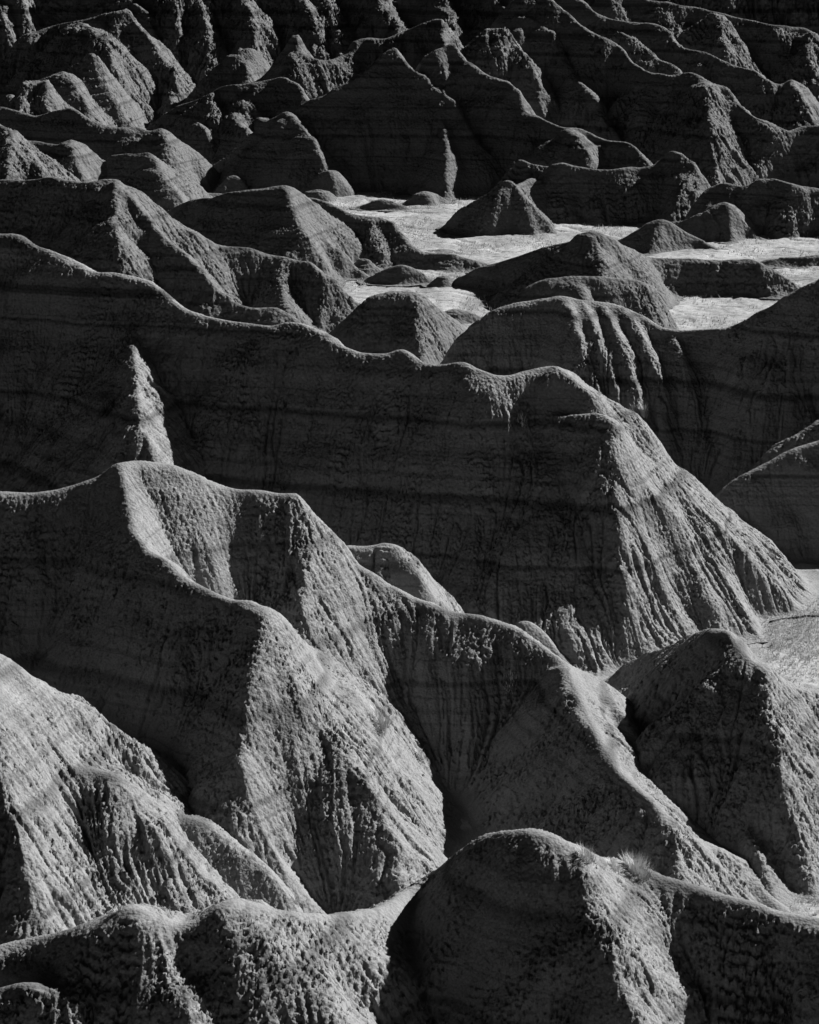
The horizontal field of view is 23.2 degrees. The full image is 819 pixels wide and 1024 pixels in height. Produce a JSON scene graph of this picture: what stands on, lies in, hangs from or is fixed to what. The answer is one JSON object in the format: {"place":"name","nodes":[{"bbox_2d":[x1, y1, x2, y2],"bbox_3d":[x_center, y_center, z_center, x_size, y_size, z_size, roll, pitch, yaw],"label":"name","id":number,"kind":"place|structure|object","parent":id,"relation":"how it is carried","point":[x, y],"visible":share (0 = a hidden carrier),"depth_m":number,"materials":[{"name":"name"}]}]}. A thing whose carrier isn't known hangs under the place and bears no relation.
{"place":"outdoors","nodes":[
{"label":"outdoors","id":0,"kind":"place"},
{"bbox_2d":[0,80,72,115],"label":"hill","id":1,"kind":"structure","parent":0,"point":[36,97],"depth_m":418.83,"materials":[{"name":"grey stone"}]},
{"bbox_2d":[0,124,80,181],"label":"hill","id":2,"kind":"structure","parent":0,"point":[22,157],"depth_m":297.11,"materials":[{"name":"grey stone"}]},
{"bbox_2d":[29,140,106,181],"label":"hill","id":3,"kind":"structure","parent":0,"point":[81,162],"depth_m":353.37,"materials":[{"name":"grey stone"}]},
{"bbox_2d":[39,53,149,129],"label":"hill","id":4,"kind":"structure","parent":0,"point":[89,86],"depth_m":435.20,"materials":[{"name":"grey stone"}]},
{"bbox_2d":[0,9,195,123],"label":"ridge","id":5,"kind":"structure","parent":0,"point":[147,71],"depth_m":459.99,"materials":[{"name":"grey stone"}]},
{"bbox_2d":[0,107,219,192],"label":"ridge","id":6,"kind":"structure","parent":0,"point":[103,142],"depth_m":375.58,"materials":[{"name":"grey stone"}]},
{"bbox_2d":[0,654,239,944],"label":"hill","id":7,"kind":"structure","parent":0,"point":[94,804],"depth_m":105.01,"materials":[{"name":"stone"}]},
{"bbox_2d":[105,153,212,211],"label":"hill","id":8,"kind":"structure","parent":0,"point":[160,183],"depth_m":353.46,"materials":[{"name":"grey stone"}]},
{"bbox_2d":[0,177,360,333],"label":"ridge","id":9,"kind":"structure","parent":0,"point":[111,225],"depth_m":257.29,"materials":[{"name":"grey stone"}]},
{"bbox_2d":[208,193,221,196],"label":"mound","id":10,"kind":"object","parent":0,"point":[213,194],"visible":0.21,"depth_m":371.75,"materials":[{"name":"grey stone"}]},
{"bbox_2d":[183,48,270,103],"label":"ridge","id":11,"kind":"structure","parent":0,"point":[244,66],"depth_m":452.44,"materials":[{"name":"grey stone"}]},
{"bbox_2d":[146,77,309,164],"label":"ridge","id":12,"kind":"structure","parent":0,"point":[216,126],"depth_m":411.04,"materials":[{"name":"grey stone"}]},
{"bbox_2d":[214,175,248,193],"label":"mound","id":13,"kind":"object","parent":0,"point":[233,183],"visible":0.59,"depth_m":373.49,"materials":[{"name":"grey stone"}]},
{"bbox_2d":[178,814,302,911],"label":"hill","id":14,"kind":"structure","parent":0,"point":[244,872],"depth_m":108.87,"materials":[{"name":"soil"}]},
{"bbox_2d":[167,185,369,285],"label":"hill","id":15,"kind":"structure","parent":0,"point":[289,222],"depth_m":296.42,"materials":[{"name":"grey stone"}]},
{"bbox_2d":[211,112,341,192],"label":"butte","id":16,"kind":"object","parent":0,"point":[286,148],"visible":0.66,"depth_m":377.80,"materials":[{"name":"grey stone"}]},
{"bbox_2d":[251,19,463,99],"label":"ridge","id":17,"kind":"structure","parent":0,"point":[304,69],"depth_m":440.10,"materials":[{"name":"grey stone"}]},
{"bbox_2d":[0,460,791,913],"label":"ridge","id":18,"kind":"structure","parent":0,"point":[224,646],"depth_m":121.46,"materials":[{"name":"stone"}]},
{"bbox_2d":[332,699,339,708],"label":"grass tuft","id":19,"kind":"object","parent":18,"relation":"on","point":[336,703],"visible":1,"depth_m":118.83,"materials":[{"name":"grey plant"}]},
{"bbox_2d":[369,700,397,736],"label":"grass tuft","id":20,"kind":"object","parent":18,"relation":"on","point":[383,722],"visible":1,"depth_m":121.27,"materials":[{"name":"grey plant"}]},
{"bbox_2d":[414,746,425,761],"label":"grass tuft","id":21,"kind":"object","parent":18,"relation":"on","point":[419,756],"visible":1,"depth_m":125.78,"materials":[{"name":"grey plant"}]},
{"bbox_2d":[329,291,466,363],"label":"hill","id":22,"kind":"structure","parent":0,"point":[422,328],"depth_m":242.96,"materials":[{"name":"grey stone"}]},
{"bbox_2d":[310,198,489,279],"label":"ridge","id":23,"kind":"structure","parent":0,"point":[386,243],"depth_m":301.39,"materials":[{"name":"grey stone"}]},
{"bbox_2d":[347,543,463,612],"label":"hill","id":24,"kind":"structure","parent":0,"point":[401,568],"depth_m":139.78,"materials":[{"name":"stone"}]},
{"bbox_2d":[0,828,818,1023],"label":"ridge","id":25,"kind":"structure","parent":0,"point":[529,926],"depth_m":91.01,"materials":[{"name":"stone"}]},
{"bbox_2d":[112,904,123,913],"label":"grass tuft","id":26,"kind":"object","parent":25,"relation":"on","point":[117,909],"visible":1,"depth_m":88.06,"materials":[{"name":"grey plant"}]},
{"bbox_2d":[575,843,597,865],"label":"grass tuft","id":27,"kind":"object","parent":25,"relation":"on","point":[588,853],"visible":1,"depth_m":93.43,"materials":[{"name":"grey plant"}]},
{"bbox_2d":[607,857,622,873],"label":"grass tuft","id":28,"kind":"object","parent":25,"relation":"on","point":[612,864],"visible":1,"depth_m":94.87,"materials":[{"name":"grey plant"}]},
{"bbox_2d":[617,848,655,880],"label":"grass tuft","id":29,"kind":"object","parent":25,"relation":"on","point":[636,864],"visible":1,"depth_m":95.89,"materials":[{"name":"grey plant"}]},
{"bbox_2d":[0,0,818,84],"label":"escarpment","id":30,"kind":"structure","parent":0,"point":[199,39],"depth_m":489.17,"materials":[{"name":"grey stone"}]},
{"bbox_2d":[425,249,454,252],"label":"mound","id":31,"kind":"object","parent":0,"point":[442,251],"visible":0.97,"depth_m":316.08,"materials":[{"name":"grey stone"}]},
{"bbox_2d":[444,309,481,323],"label":"mound","id":32,"kind":"object","parent":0,"point":[463,317],"visible":0.48,"depth_m":263.85,"materials":[{"name":"grey stone"}]},
{"bbox_2d":[459,27,559,125],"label":"ridge","id":33,"kind":"structure","parent":0,"point":[499,53],"depth_m":401.50,"materials":[{"name":"grey stone"}]},
{"bbox_2d":[491,160,548,190],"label":"ridge","id":34,"kind":"structure","parent":0,"point":[520,171],"depth_m":349.60,"materials":[{"name":"grey stone"}]},
{"bbox_2d":[395,44,652,194],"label":"ridge","id":35,"kind":"structure","parent":0,"point":[509,126],"depth_m":380.11,"materials":[{"name":"grey stone"}]},
{"bbox_2d":[508,15,621,141],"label":"ridge","id":36,"kind":"structure","parent":0,"point":[583,106],"depth_m":404.20,"materials":[{"name":"grey stone"}]},
{"bbox_2d":[329,191,818,917],"bbox_3d":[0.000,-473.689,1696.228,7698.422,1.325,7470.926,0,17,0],"label":"ground","id":37,"kind":"structure","parent":0,"point":[731,310],"depth_m":297.55,"materials":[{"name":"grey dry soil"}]},
{"bbox_2d":[303,189,336,201],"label":"mound","id":38,"kind":"object","parent":37,"relation":"on","point":[326,196],"visible":0.66,"depth_m":366.63,"materials":[{"name":"grey stone"}]},
{"bbox_2d":[300,170,356,196],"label":"mound","id":39,"kind":"object","parent":37,"relation":"on","point":[335,183],"visible":0.82,"depth_m":371.28,"materials":[{"name":"grey stone"}]},
{"bbox_2d":[350,199,412,210],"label":"mound","id":40,"kind":"object","parent":37,"relation":"on","point":[381,205],"visible":1,"depth_m":357.21,"materials":[{"name":"grey stone"}]},
{"bbox_2d":[357,265,433,285],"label":"mound","id":41,"kind":"object","parent":37,"relation":"on","point":[400,275],"visible":0.91,"depth_m":290.72,"materials":[{"name":"grey stone"}]},
{"bbox_2d":[291,48,504,200],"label":"butte","id":42,"kind":"object","parent":37,"relation":"on","point":[360,127],"visible":0.77,"depth_m":380.96,"materials":[{"name":"grey stone"}]},
{"bbox_2d":[0,233,818,675],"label":"butte","id":43,"kind":"object","parent":37,"relation":"on","point":[580,523],"visible":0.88,"depth_m":158.29,"materials":[{"name":"stone"}]},
{"bbox_2d":[516,413,527,427],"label":"grass tuft","id":44,"kind":"object","parent":43,"relation":"on","point":[521,418],"visible":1,"depth_m":157.38,"materials":[{"name":"grey plant"}]},
{"bbox_2d":[398,191,453,206],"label":"mound","id":45,"kind":"object","parent":37,"relation":"on","point":[424,198],"visible":1,"depth_m":362.55,"materials":[{"name":"grey stone"}]},
{"bbox_2d":[422,275,453,287],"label":"mound","id":46,"kind":"object","parent":37,"relation":"on","point":[442,281],"visible":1,"depth_m":288.49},
{"bbox_2d":[436,178,559,236],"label":"mound","id":47,"kind":"object","parent":37,"relation":"on","point":[506,207],"visible":0.88,"depth_m":332.77,"materials":[{"name":"grey stone"}]},
{"bbox_2d":[515,621,570,664],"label":"mound","id":48,"kind":"object","parent":37,"relation":"on","point":[534,631],"visible":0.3,"depth_m":146.42,"materials":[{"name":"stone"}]},
{"bbox_2d":[618,219,729,254],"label":"mound","id":49,"kind":"object","parent":37,"relation":"on","point":[656,236],"visible":0.9,"depth_m":317.32,"materials":[{"name":"grey stone"}]},
{"bbox_2d":[672,202,768,243],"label":"mound","id":50,"kind":"object","parent":37,"relation":"on","point":[726,222],"visible":0.81,"depth_m":326.86,"materials":[{"name":"grey stone"}]},
{"bbox_2d":[761,255,818,268],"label":"mound","id":51,"kind":"object","parent":37,"relation":"on","point":[804,262],"visible":0.85,"depth_m":303.67,"materials":[{"name":"grey stone"}]},
{"bbox_2d":[504,276,678,329],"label":"hill","id":52,"kind":"structure","parent":0,"point":[642,298],"depth_m":250.43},
{"bbox_2d":[538,151,710,224],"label":"ridge","id":53,"kind":"structure","parent":0,"point":[671,186],"depth_m":344.38,"materials":[{"name":"grey stone"}]},
{"bbox_2d":[454,232,800,308],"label":"hill","id":54,"kind":"structure","parent":0,"point":[670,281],"depth_m":281.51,"materials":[{"name":"grey stone"}]},
{"bbox_2d":[440,279,818,495],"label":"ridge","id":55,"kind":"structure","parent":0,"point":[726,406],"depth_m":190.85,"materials":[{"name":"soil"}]},
{"bbox_2d":[638,401,650,418],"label":"grass tuft","id":56,"kind":"object","parent":55,"relation":"on","point":[643,410],"visible":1,"depth_m":189.05,"materials":[{"name":"grey plant"}]},
{"bbox_2d":[490,0,818,187],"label":"ridge","id":57,"kind":"structure","parent":0,"point":[717,134],"depth_m":387.78,"materials":[{"name":"grey stone"}]},
{"bbox_2d":[557,0,818,130],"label":"ridge","id":58,"kind":"structure","parent":0,"point":[788,105],"depth_m":412.98,"materials":[{"name":"grey stone"}]},
{"bbox_2d":[590,0,818,101],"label":"ridge","id":59,"kind":"structure","parent":0,"point":[779,54],"depth_m":440.88,"materials":[{"name":"grey stone"}]},
{"bbox_2d":[602,628,818,907],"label":"hill","id":60,"kind":"structure","parent":0,"point":[725,744],"depth_m":120.33,"materials":[{"name":"grey stone"}]},
{"bbox_2d":[684,179,818,239],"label":"ridge","id":61,"kind":"structure","parent":0,"point":[774,209],"depth_m":331.67,"materials":[{"name":"grey stone"}]},
{"bbox_2d":[715,440,818,560],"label":"hill","id":62,"kind":"structure","parent":0,"point":[775,500],"depth_m":173.18,"materials":[{"name":"grey stone"}]},
{"bbox_2d":[746,420,818,472],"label":"hill","id":63,"kind":"structure","parent":0,"point":[807,435],"depth_m":178.49,"materials":[{"name":"grey stone"}]}
]}

